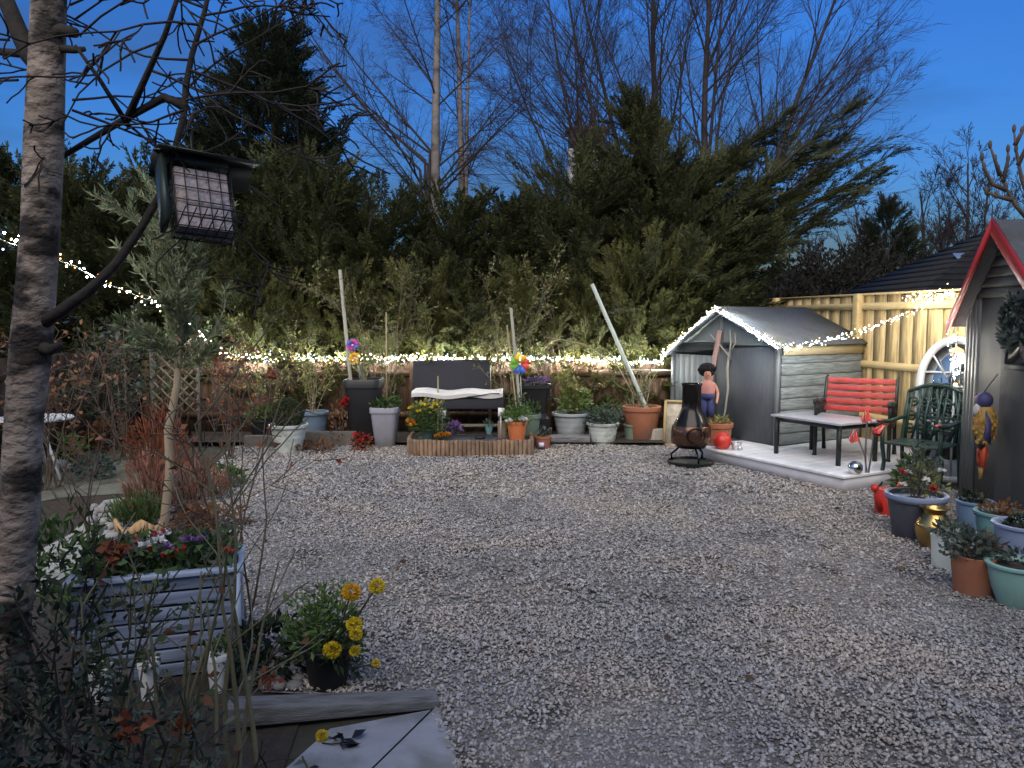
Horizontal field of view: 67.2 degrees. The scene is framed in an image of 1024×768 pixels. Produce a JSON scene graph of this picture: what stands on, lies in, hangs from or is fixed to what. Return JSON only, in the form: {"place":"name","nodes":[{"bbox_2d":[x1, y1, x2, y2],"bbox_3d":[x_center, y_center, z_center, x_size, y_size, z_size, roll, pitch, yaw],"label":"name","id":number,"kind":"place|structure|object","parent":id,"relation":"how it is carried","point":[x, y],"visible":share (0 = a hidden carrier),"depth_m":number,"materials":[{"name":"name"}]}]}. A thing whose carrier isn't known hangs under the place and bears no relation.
{"place":"outdoors","nodes":[
{"label":"outdoors","id":0,"kind":"place"},
{"bbox_2d":[41,450,144,500],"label":"patio","id":1,"kind":"structure","parent":0,"point":[108,487],"depth_m":7.84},
{"bbox_2d":[0,319,131,490],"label":"garden shrub","id":2,"kind":"object","parent":1,"relation":"on","point":[53,395],"visible":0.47,"depth_m":7.48,"materials":[{"name":"brown plant"}]},
{"bbox_2d":[54,294,167,460],"bbox_3d":[-4.801,-0.074,9.038,1.165,1.961,1.869,-3,6,-34],"label":"garden shrub","id":3,"kind":"object","parent":1,"relation":"on","point":[133,385],"visible":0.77,"depth_m":9.04,"materials":[{"name":"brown plant"}]},
{"bbox_2d":[0,327,957,767],"bbox_3d":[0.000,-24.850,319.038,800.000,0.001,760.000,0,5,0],"label":"ground","id":4,"kind":"structure","parent":0,"point":[304,737],"depth_m":3.20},
{"bbox_2d":[0,137,134,357],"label":"conifer","id":5,"kind":"object","parent":4,"relation":"on","point":[5,162],"visible":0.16,"depth_m":12.12,"materials":[{"name":"green plant"}]},
{"bbox_2d":[0,347,142,463],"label":"boundary fence","id":6,"kind":"object","parent":4,"relation":"on","point":[63,362],"visible":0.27,"depth_m":9.54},
{"bbox_2d":[0,150,172,400],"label":"conifer","id":7,"kind":"object","parent":4,"relation":"on","point":[75,201],"visible":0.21,"depth_m":11.57,"materials":[{"name":"green plant"}]},
{"bbox_2d":[85,306,224,443],"bbox_3d":[-4.727,-0.156,10.154,1.647,1.939,1.695,3,6,35],"label":"garden shrub","id":8,"kind":"object","parent":4,"relation":"on","point":[165,379],"visible":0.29,"depth_m":10.16,"materials":[{"name":"brown plant"}]},
{"bbox_2d":[21,453,298,767],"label":"flower bed","id":9,"kind":"object","parent":4,"relation":"on","point":[278,739],"visible":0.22,"depth_m":3.30,"materials":[{"name":"soil"}]},
{"bbox_2d":[29,489,137,701],"bbox_3d":[-1.945,0.906,3.401,0.765,0.938,0.443,-3,6,-34],"label":"evergreen shrub","id":10,"kind":"object","parent":9,"relation":"on","point":[52,521],"visible":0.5,"depth_m":3.36,"materials":[{"name":"green plant"}]},
{"bbox_2d":[0,554,175,767],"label":"evergreen shrub","id":11,"kind":"object","parent":9,"relation":"on","point":[41,647],"visible":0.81,"depth_m":2.02,"materials":[{"name":"green plant"}]},
{"bbox_2d":[41,359,157,545],"bbox_3d":[-2.899,0.519,5.200,0.966,1.408,0.675,0,5,0],"label":"rose bush","id":12,"kind":"object","parent":9,"relation":"on","point":[73,443],"visible":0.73,"depth_m":5.18,"materials":[{"name":"brown plant"}]},
{"bbox_2d":[0,659,204,767],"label":"evergreen shrub","id":13,"kind":"object","parent":9,"relation":"on","point":[80,677],"visible":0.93,"depth_m":1.85,"materials":[{"name":"green plant"}]},
{"bbox_2d":[102,487,173,526],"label":"grass tuft","id":14,"kind":"object","parent":9,"relation":"on","point":[129,505],"visible":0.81,"depth_m":6.16,"materials":[{"name":"green plant"}]},
{"bbox_2d":[31,512,247,767],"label":"rose bush","id":15,"kind":"object","parent":9,"relation":"on","point":[119,548],"visible":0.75,"depth_m":2.14,"materials":[{"name":"brown plant"}]},
{"bbox_2d":[36,525,243,767],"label":"rose bush","id":16,"kind":"object","parent":9,"relation":"on","point":[156,584],"visible":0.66,"depth_m":2.79,"materials":[{"name":"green plant"}]},
{"bbox_2d":[117,441,182,510],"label":"heather","id":17,"kind":"object","parent":9,"relation":"on","point":[143,477],"visible":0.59,"depth_m":6.57,"materials":[{"name":"red plant"}]},
{"bbox_2d":[62,520,245,683],"bbox_3d":[-1.683,1.010,3.698,0.770,0.670,0.422,-2,5,-18],"label":"slatted planter","id":18,"kind":"object","parent":9,"relation":"on","point":[159,549],"visible":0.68,"depth_m":3.57,"materials":[{"name":"wood"}]},
{"bbox_2d":[121,393,189,470],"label":"red plant","id":19,"kind":"object","parent":9,"relation":"on","point":[160,439],"visible":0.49,"depth_m":8.43,"materials":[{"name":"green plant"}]},
{"bbox_2d":[23,686,293,767],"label":"evergreen shrub","id":20,"kind":"object","parent":9,"relation":"on","point":[166,705],"visible":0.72,"depth_m":2.02,"materials":[{"name":"green plant"}]},
{"bbox_2d":[84,166,240,530],"bbox_3d":[-2.433,-0.238,5.589,1.080,2.860,0.936,0,5,0],"label":"olive tree","id":21,"kind":"object","parent":9,"relation":"on","point":[178,299],"visible":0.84,"depth_m":5.48,"materials":[{"name":"green plant"}]},
{"bbox_2d":[11,324,325,767],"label":"rose bush","id":22,"kind":"object","parent":9,"relation":"on","point":[266,680],"visible":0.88,"depth_m":2.43,"materials":[{"name":"brown plant"}]},
{"bbox_2d":[0,0,390,766],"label":"birch tree","id":23,"kind":"object","parent":9,"relation":"on","point":[40,50],"visible":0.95,"depth_m":1.95,"materials":[{"name":"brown plant"}]},
{"bbox_2d":[148,131,260,245],"bbox_3d":[-0.739,-0.503,1.885,0.240,0.318,0.176,2,-25,-36],"label":"bird feeder","id":24,"kind":"object","parent":23,"relation":"hanging from","point":[200,203],"visible":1,"depth_m":1.86,"materials":[{"name":"metal"}]},
{"bbox_2d":[86,334,349,626],"bbox_3d":[-1.613,0.528,4.052,0.954,1.581,1.378,3,6,34],"label":"rose bush","id":25,"kind":"object","parent":9,"relation":"on","point":[222,417],"visible":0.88,"depth_m":4.02,"materials":[{"name":"brown plant"}]},
{"bbox_2d":[63,139,275,359],"bbox_3d":[-5.747,-1.622,12.921,4.330,4.399,3.821,3,5,29],"label":"conifer","id":26,"kind":"object","parent":4,"relation":"on","point":[106,257],"visible":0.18,"depth_m":11.74,"materials":[{"name":"green plant"}]},
{"bbox_2d":[148,336,201,450],"bbox_3d":[-4.223,0.122,9.655,0.612,1.457,0.046,0,5,0],"label":"trellis","id":27,"kind":"object","parent":4,"relation":"on","point":[154,395],"visible":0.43,"depth_m":9.64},
{"bbox_2d":[144,258,315,403],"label":"young conifer","id":28,"kind":"object","parent":4,"relation":"on","point":[206,304],"visible":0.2,"depth_m":11.19,"materials":[{"name":"green plant"}]},
{"bbox_2d":[125,141,346,403],"bbox_3d":[-4.400,-1.599,12.370,3.820,4.440,3.468,4,7,43],"label":"conifer","id":29,"kind":"object","parent":4,"relation":"on","point":[211,255],"visible":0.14,"depth_m":11.49,"materials":[{"name":"green plant"}]},
{"bbox_2d":[104,7,390,359],"bbox_3d":[-4.552,-3.120,14.139,5.852,7.182,6.021,0,5,0],"label":"conifer","id":30,"kind":"object","parent":4,"relation":"on","point":[282,71],"visible":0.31,"depth_m":13.19,"materials":[{"name":"green plant"}]},
{"bbox_2d":[208,264,325,417],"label":"young conifer","id":31,"kind":"object","parent":4,"relation":"on","point":[257,335],"visible":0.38,"depth_m":11.07,"materials":[{"name":"green plant"}]},
{"bbox_2d":[249,279,345,417],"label":"young conifer","id":32,"kind":"object","parent":4,"relation":"on","point":[282,301],"visible":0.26,"depth_m":11.14,"materials":[{"name":"green plant"}]},
{"bbox_2d":[204,133,427,396],"bbox_3d":[-3.151,-1.660,12.579,3.926,4.529,3.807,-3,6,-31],"label":"conifer","id":33,"kind":"object","parent":4,"relation":"on","point":[336,197],"visible":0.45,"depth_m":11.56,"materials":[{"name":"green plant"}]},
{"bbox_2d":[267,252,416,407],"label":"young conifer","id":34,"kind":"object","parent":4,"relation":"on","point":[328,286],"visible":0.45,"depth_m":11.08,"materials":[{"name":"green plant"}]},
{"bbox_2d":[255,0,430,233],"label":"leaning tree","id":35,"kind":"object","parent":4,"relation":"on","point":[377,119],"visible":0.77,"depth_m":18.48,"materials":[{"name":"brown plant"}]},
{"bbox_2d":[287,710,429,767],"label":"paving slab","id":36,"kind":"structure","parent":4,"relation":"on","point":[378,739],"depth_m":2.98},
{"bbox_2d":[282,166,490,363],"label":"conifer","id":37,"kind":"object","parent":4,"relation":"on","point":[373,242],"visible":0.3,"depth_m":11.62,"materials":[{"name":"green plant"}]},
{"bbox_2d":[332,284,444,406],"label":"young conifer","id":38,"kind":"object","parent":4,"relation":"on","point":[379,304],"visible":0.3,"depth_m":11.17,"materials":[{"name":"green plant"}]},
{"bbox_2d":[139,360,670,435],"bbox_3d":[-1.340,0.201,10.979,7.920,1.080,0.114,0,5,0],"label":"picket fence","id":39,"kind":"object","parent":4,"relation":"on","point":[476,416],"visible":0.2,"depth_m":11.00,"materials":[{"name":"wood"}]},
{"bbox_2d":[374,707,459,767],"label":"paving slab","id":40,"kind":"structure","parent":4,"relation":"on","point":[422,743],"depth_m":2.95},
{"bbox_2d":[354,254,498,388],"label":"young conifer","id":41,"kind":"object","parent":4,"relation":"on","point":[417,338],"visible":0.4,"depth_m":11.13,"materials":[{"name":"green plant"}]},
{"bbox_2d":[191,432,664,442],"bbox_3d":[-1.250,0.724,10.546,6.700,0.001,1.000,0,5,0],"label":"planting strip","id":42,"kind":"object","parent":4,"relation":"on","point":[403,436],"visible":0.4,"depth_m":10.49,"materials":[{"name":"wood"}]},
{"bbox_2d":[214,306,318,419],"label":"climbing shrub","id":43,"kind":"object","parent":42,"relation":"on","point":[283,378],"visible":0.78,"depth_m":10.39,"materials":[{"name":"green plant"}]},
{"bbox_2d":[294,342,346,439],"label":"potted plant","id":44,"kind":"object","parent":42,"relation":"on","point":[317,422],"visible":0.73,"depth_m":10.23,"materials":[{"name":"green plant"}]},
{"bbox_2d":[343,336,383,441],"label":"potted plant","id":45,"kind":"object","parent":42,"relation":"on","point":[361,394],"visible":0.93,"depth_m":10.06,"materials":[{"name":"black plant"}]},
{"bbox_2d":[295,242,440,404],"bbox_3d":[-1.933,-0.666,10.740,2.248,2.655,1.278,-3,6,-36],"label":"climbing shrub","id":46,"kind":"object","parent":42,"relation":"on","point":[377,308],"visible":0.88,"depth_m":10.68,"materials":[{"name":"green plant"}]},
{"bbox_2d":[446,243,572,430],"bbox_3d":[0.007,-0.619,10.676,1.899,2.573,1.096,4,6,42],"label":"climbing shrub","id":47,"kind":"object","parent":42,"relation":"on","point":[494,316],"visible":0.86,"depth_m":10.64,"materials":[{"name":"green plant"}]},
{"bbox_2d":[519,375,551,434],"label":"potted plant","id":48,"kind":"object","parent":42,"relation":"on","point":[538,391],"visible":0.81,"depth_m":10.14,"materials":[{"name":"grey plant"}]},
{"bbox_2d":[552,359,593,433],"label":"potted plant","id":49,"kind":"object","parent":42,"relation":"on","point":[571,419],"visible":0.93,"depth_m":10.25,"materials":[{"name":"green plant"}]},
{"bbox_2d":[617,359,661,439],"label":"potted plant","id":50,"kind":"object","parent":42,"relation":"on","point":[643,421],"visible":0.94,"depth_m":10.25,"materials":[{"name":"orange plant"}]},
{"bbox_2d":[310,0,567,262],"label":"birch tree","id":51,"kind":"object","parent":4,"relation":"on","point":[436,157],"visible":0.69,"depth_m":19.41,"materials":[{"name":"brown plant"}]},
{"bbox_2d":[356,0,532,227],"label":"birch tree","id":52,"kind":"object","parent":4,"relation":"on","point":[461,183],"visible":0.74,"depth_m":20.02,"materials":[{"name":"brown plant"}]},
{"bbox_2d":[411,359,504,431],"bbox_3d":[-0.747,0.226,10.557,1.289,1.102,0.690,0,5,0],"label":"swing seat","id":53,"kind":"object","parent":4,"relation":"on","point":[462,383],"visible":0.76,"depth_m":10.74,"materials":[{"name":"grey fabric"}]},
{"bbox_2d":[381,174,542,420],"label":"conifer","id":54,"kind":"object","parent":4,"relation":"on","point":[450,234],"visible":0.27,"depth_m":11.64,"materials":[{"name":"green plant"}]},
{"bbox_2d":[405,272,537,419],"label":"young conifer","id":55,"kind":"object","parent":4,"relation":"on","point":[471,343],"visible":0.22,"depth_m":11.18,"materials":[{"name":"green plant"}]},
{"bbox_2d":[420,182,606,397],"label":"conifer","id":56,"kind":"object","parent":4,"relation":"on","point":[500,229],"visible":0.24,"depth_m":11.76,"materials":[{"name":"green plant"}]},
{"bbox_2d":[472,255,584,405],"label":"young conifer","id":57,"kind":"object","parent":4,"relation":"on","point":[524,291],"visible":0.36,"depth_m":11.05,"materials":[{"name":"green plant"}]},
{"bbox_2d":[478,124,679,359],"bbox_3d":[1.028,-1.663,12.507,4.200,4.550,3.418,2,5,27],"label":"conifer","id":58,"kind":"object","parent":4,"relation":"on","point":[584,214],"visible":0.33,"depth_m":11.52,"materials":[{"name":"green plant"}]},
{"bbox_2d":[531,273,635,428],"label":"young conifer","id":59,"kind":"object","parent":4,"relation":"on","point":[592,315],"visible":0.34,"depth_m":11.05,"materials":[{"name":"green plant"}]},
{"bbox_2d":[197,442,1023,767],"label":"gravel","id":60,"kind":"structure","parent":4,"relation":"on","point":[723,626],"depth_m":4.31,"materials":[{"name":"gravel"}]},
{"bbox_2d":[155,450,236,502],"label":"heather","id":61,"kind":"object","parent":60,"relation":"on","point":[193,487],"visible":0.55,"depth_m":7.02,"materials":[{"name":"brown plant"}]},
{"bbox_2d":[183,319,275,460],"bbox_3d":[-3.328,-0.031,9.087,1.048,1.865,1.013,-1,5,-15],"label":"climbing shrub","id":62,"kind":"object","parent":60,"relation":"on","point":[230,410],"visible":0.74,"depth_m":8.98,"materials":[{"name":"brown plant"}]},
{"bbox_2d":[194,608,313,685],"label":"plant","id":63,"kind":"object","parent":60,"relation":"on","point":[273,622],"visible":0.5,"depth_m":3.54,"materials":[{"name":"green plant"}]},
{"bbox_2d":[268,397,308,454],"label":"potted plant","id":64,"kind":"object","parent":60,"relation":"on","point":[298,435],"visible":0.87,"depth_m":9.41,"materials":[{"name":"white plant"}]},
{"bbox_2d":[276,577,385,692],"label":"potted plant","id":65,"kind":"object","parent":60,"relation":"on","point":[327,659],"visible":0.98,"depth_m":3.42,"materials":[{"name":"green plant"}]},
{"bbox_2d":[227,689,438,727],"bbox_3d":[-0.737,1.337,3.227,0.857,0.108,0.110,-1,5,-14],"label":"timber edging","id":66,"kind":"object","parent":60,"relation":"on","point":[277,709],"visible":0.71,"depth_m":3.19,"materials":[{"name":"wood"}]},
{"bbox_2d":[368,312,402,446],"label":"potted plant","id":67,"kind":"object","parent":60,"relation":"on","point":[384,417],"visible":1,"depth_m":9.97,"materials":[{"name":"grey plant"}]},
{"bbox_2d":[407,431,533,457],"bbox_3d":[-0.519,0.749,9.619,1.570,0.213,0.726,0,5,0],"label":"log roll bed","id":68,"kind":"object","parent":60,"relation":"on","point":[464,445],"visible":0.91,"depth_m":9.28,"materials":[{"name":"brown wood"}]},
{"bbox_2d":[404,396,451,439],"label":"potted plant","id":69,"kind":"object","parent":68,"relation":"on","point":[426,430],"visible":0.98,"depth_m":9.51,"materials":[{"name":"green plant"}]},
{"bbox_2d":[500,392,532,441],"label":"potted plant","id":70,"kind":"object","parent":68,"relation":"on","point":[516,428],"visible":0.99,"depth_m":9.42,"materials":[{"name":"orange plant"}]},
{"bbox_2d":[581,397,624,445],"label":"potted plant","id":71,"kind":"object","parent":60,"relation":"on","point":[603,430],"visible":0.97,"depth_m":10.11,"materials":[{"name":"grey plant"}]},
{"bbox_2d":[667,382,713,468],"bbox_3d":[2.034,0.458,8.737,0.524,0.940,0.524,0,5,0],"label":"chiminea","id":72,"kind":"object","parent":60,"relation":"on","point":[691,428],"visible":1,"depth_m":8.61,"materials":[{"name":"metal"}]},
{"bbox_2d":[694,437,912,492],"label":"garden deck","id":73,"kind":"structure","parent":60,"relation":"on","point":[798,462],"depth_m":8.26,"materials":[{"name":"wood"}]},
{"bbox_2d":[771,411,877,465],"bbox_3d":[3.399,0.584,8.372,0.660,0.454,0.930,-2,5,-27],"label":"side table","id":74,"kind":"object","parent":73,"relation":"on","point":[839,423],"visible":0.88,"depth_m":8.15,"materials":[{"name":"wood"}]},
{"bbox_2d":[812,374,899,461],"bbox_3d":[3.814,0.369,8.542,0.800,0.890,0.701,3,6,33],"label":"red bench","id":75,"kind":"object","parent":73,"relation":"on","point":[822,405],"visible":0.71,"depth_m":8.67,"materials":[{"name":"wood"}]},
{"bbox_2d":[884,439,951,541],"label":"potted plant","id":76,"kind":"object","parent":60,"relation":"on","point":[905,509],"visible":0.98,"depth_m":5.80,"materials":[{"name":"green plant"}]},
{"bbox_2d":[876,383,962,490],"bbox_3d":[4.018,0.525,7.559,0.741,1.039,0.600,-4,6,-40],"label":"iron chair","id":77,"kind":"object","parent":60,"relation":"on","point":[939,444],"visible":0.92,"depth_m":7.65,"materials":[{"name":"metal"}]},
{"bbox_2d":[926,515,973,569],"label":"potted plant","id":78,"kind":"object","parent":60,"relation":"on","point":[939,560],"visible":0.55,"depth_m":5.13,"materials":[{"name":"grey plant"}]},
{"bbox_2d":[938,526,1010,597],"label":"potted plant","id":79,"kind":"object","parent":60,"relation":"on","point":[970,576],"visible":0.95,"depth_m":4.60,"materials":[{"name":"orange plant"}]},
{"bbox_2d":[946,218,1023,509],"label":"playhouse","id":80,"kind":"object","parent":60,"relation":"on","point":[995,271],"visible":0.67,"depth_m":6.43,"materials":[{"name":"grey wood"}]},
{"bbox_2d":[972,374,998,478],"bbox_3d":[3.888,0.351,6.329,0.189,0.872,0.185,-4,6,-39],"label":"parrot ornament","id":81,"kind":"object","parent":80,"relation":"hanging from","point":[984,424],"visible":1,"depth_m":6.29,"materials":[{"name":"multicoloured metal"}]},
{"bbox_2d":[994,294,1023,509],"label":"door","id":82,"kind":"structure","parent":80,"relation":"in","point":[1009,470],"depth_m":6.14,"materials":[{"name":"grey wood"}]},
{"bbox_2d":[995,289,1023,354],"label":"leaf wreath","id":83,"kind":"object","parent":80,"relation":"attached to","point":[1006,342],"visible":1,"depth_m":5.99,"materials":[{"name":"green plant"}]},
{"bbox_2d":[983,544,1023,609],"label":"potted plant","id":84,"kind":"object","parent":60,"relation":"on","point":[1006,576],"visible":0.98,"depth_m":4.42,"materials":[{"name":"teal plant"}]},
{"bbox_2d":[526,237,713,428],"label":"young conifer","id":85,"kind":"object","parent":4,"relation":"on","point":[633,261],"visible":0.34,"depth_m":11.06,"materials":[{"name":"green plant"}]},
{"bbox_2d":[562,218,754,402],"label":"young conifer","id":86,"kind":"object","parent":4,"relation":"on","point":[654,303],"visible":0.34,"depth_m":11.03,"materials":[{"name":"green plant"}]},
{"bbox_2d":[557,138,800,404],"bbox_3d":[2.419,-1.586,12.247,3.879,4.435,3.512,4,6,41],"label":"conifer","id":87,"kind":"object","parent":4,"relation":"on","point":[673,209],"visible":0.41,"depth_m":11.41,"materials":[{"name":"green plant"}]},
{"bbox_2d":[434,0,945,231],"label":"bare tree","id":88,"kind":"object","parent":4,"relation":"on","point":[656,81],"visible":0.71,"depth_m":15.68,"materials":[{"name":"brown plant"}]},
{"bbox_2d":[648,207,789,349],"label":"conifer","id":89,"kind":"object","parent":4,"relation":"on","point":[771,281],"visible":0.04,"depth_m":12.39,"materials":[{"name":"green plant"}]},
{"bbox_2d":[564,78,922,348],"bbox_3d":[3.719,-2.118,12.334,5.842,5.487,2.708,0,5,0],"label":"spreading conifer","id":90,"kind":"object","parent":4,"relation":"on","point":[641,122],"visible":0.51,"depth_m":12.28,"materials":[{"name":"green plant"}]},
{"bbox_2d":[662,306,867,445],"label":"garden shed","id":91,"kind":"structure","parent":4,"relation":"on","point":[767,379],"depth_m":9.49,"materials":[{"name":"wood"}]},
{"bbox_2d":[674,354,714,420],"bbox_3d":[2.422,0.107,10.268,0.045,0.995,0.760,-3,5,-30],"label":"door","id":92,"kind":"structure","parent":91,"relation":"in","point":[686,365],"depth_m":10.34,"materials":[{"name":"metal"}]},
{"bbox_2d":[745,267,819,306],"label":"shrub","id":93,"kind":"object","parent":4,"relation":"on","point":[799,292],"visible":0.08,"depth_m":24.44,"materials":[{"name":"green plant"}]},
{"bbox_2d":[755,243,879,298],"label":"shrub","id":94,"kind":"object","parent":4,"relation":"on","point":[819,284],"visible":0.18,"depth_m":26.26,"materials":[{"name":"green plant"}]},
{"bbox_2d":[784,227,908,297],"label":"shrub","id":95,"kind":"object","parent":4,"relation":"on","point":[888,262],"visible":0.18,"depth_m":29.22,"materials":[{"name":"green plant"}]},
{"bbox_2d":[768,288,965,448],"bbox_3d":[4.391,-0.161,9.890,0.138,1.982,4.323,-1,5,-12],"label":"timber fence","id":96,"kind":"object","parent":4,"relation":"on","point":[906,337],"visible":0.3,"depth_m":9.21,"materials":[{"name":"brown wood"}]},
{"bbox_2d":[828,191,939,292],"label":"distant conifer","id":97,"kind":"object","parent":4,"relation":"on","point":[906,237],"visible":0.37,"depth_m":34.88,"materials":[{"name":"green plant"}]},
{"bbox_2d":[913,336,965,482],"bbox_3d":[4.473,0.261,7.804,0.696,1.489,0.102,3,5,30],"label":"arched mirror","id":98,"kind":"object","parent":4,"relation":"on","point":[935,365],"visible":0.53,"depth_m":7.85,"materials":[{"name":"clear glass"}]},
{"bbox_2d":[898,122,1023,268],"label":"distant tree","id":99,"kind":"object","parent":4,"relation":"on","point":[941,236],"visible":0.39,"depth_m":43.94,"materials":[{"name":"brown plant"}]},
{"bbox_2d":[947,155,1023,244],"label":"distant tree","id":100,"kind":"object","parent":4,"relation":"on","point":[983,211],"visible":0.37,"depth_m":39.33,"materials":[{"name":"brown plant"}]},
{"bbox_2d":[980,124,1023,217],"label":"budding tree","id":101,"kind":"object","parent":4,"relation":"on","point":[1004,188],"visible":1,"depth_m":3.33,"materials":[{"name":"beige plant"}]},
{"bbox_2d":[0,0,1023,294],"label":"sky","id":102,"kind":"structure","parent":0,"point":[977,77],"materials":[{"name":"blue"}]},
{"bbox_2d":[835,230,985,378],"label":"neighbour house","id":103,"kind":"structure","parent":0,"point":[950,266],"depth_m":18.35,"materials":[{"name":"tile"}]},
{"bbox_3d":[3.489,1.205,5.519,0.223,0.020,0.223,1,5,7],"label":"plant stand","id":104,"kind":"object","parent":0,"visible":0},
{"bbox_2d":[972,497,1023,553],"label":"potted plant","id":105,"kind":"object","parent":104,"relation":"on","point":[986,512],"visible":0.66,"depth_m":5.48,"materials":[{"name":"teal plant"}]},
{"bbox_3d":[3.353,1.212,5.068,0.236,0.045,0.236,1,5,7],"label":"plant stand","id":106,"kind":"object","parent":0,"visible":0},
{"bbox_2d":[991,512,1023,555],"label":"potted plant","id":107,"kind":"object","parent":106,"relation":"on","point":[1008,528],"visible":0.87,"depth_m":5.00,"materials":[{"name":"blue plant"}]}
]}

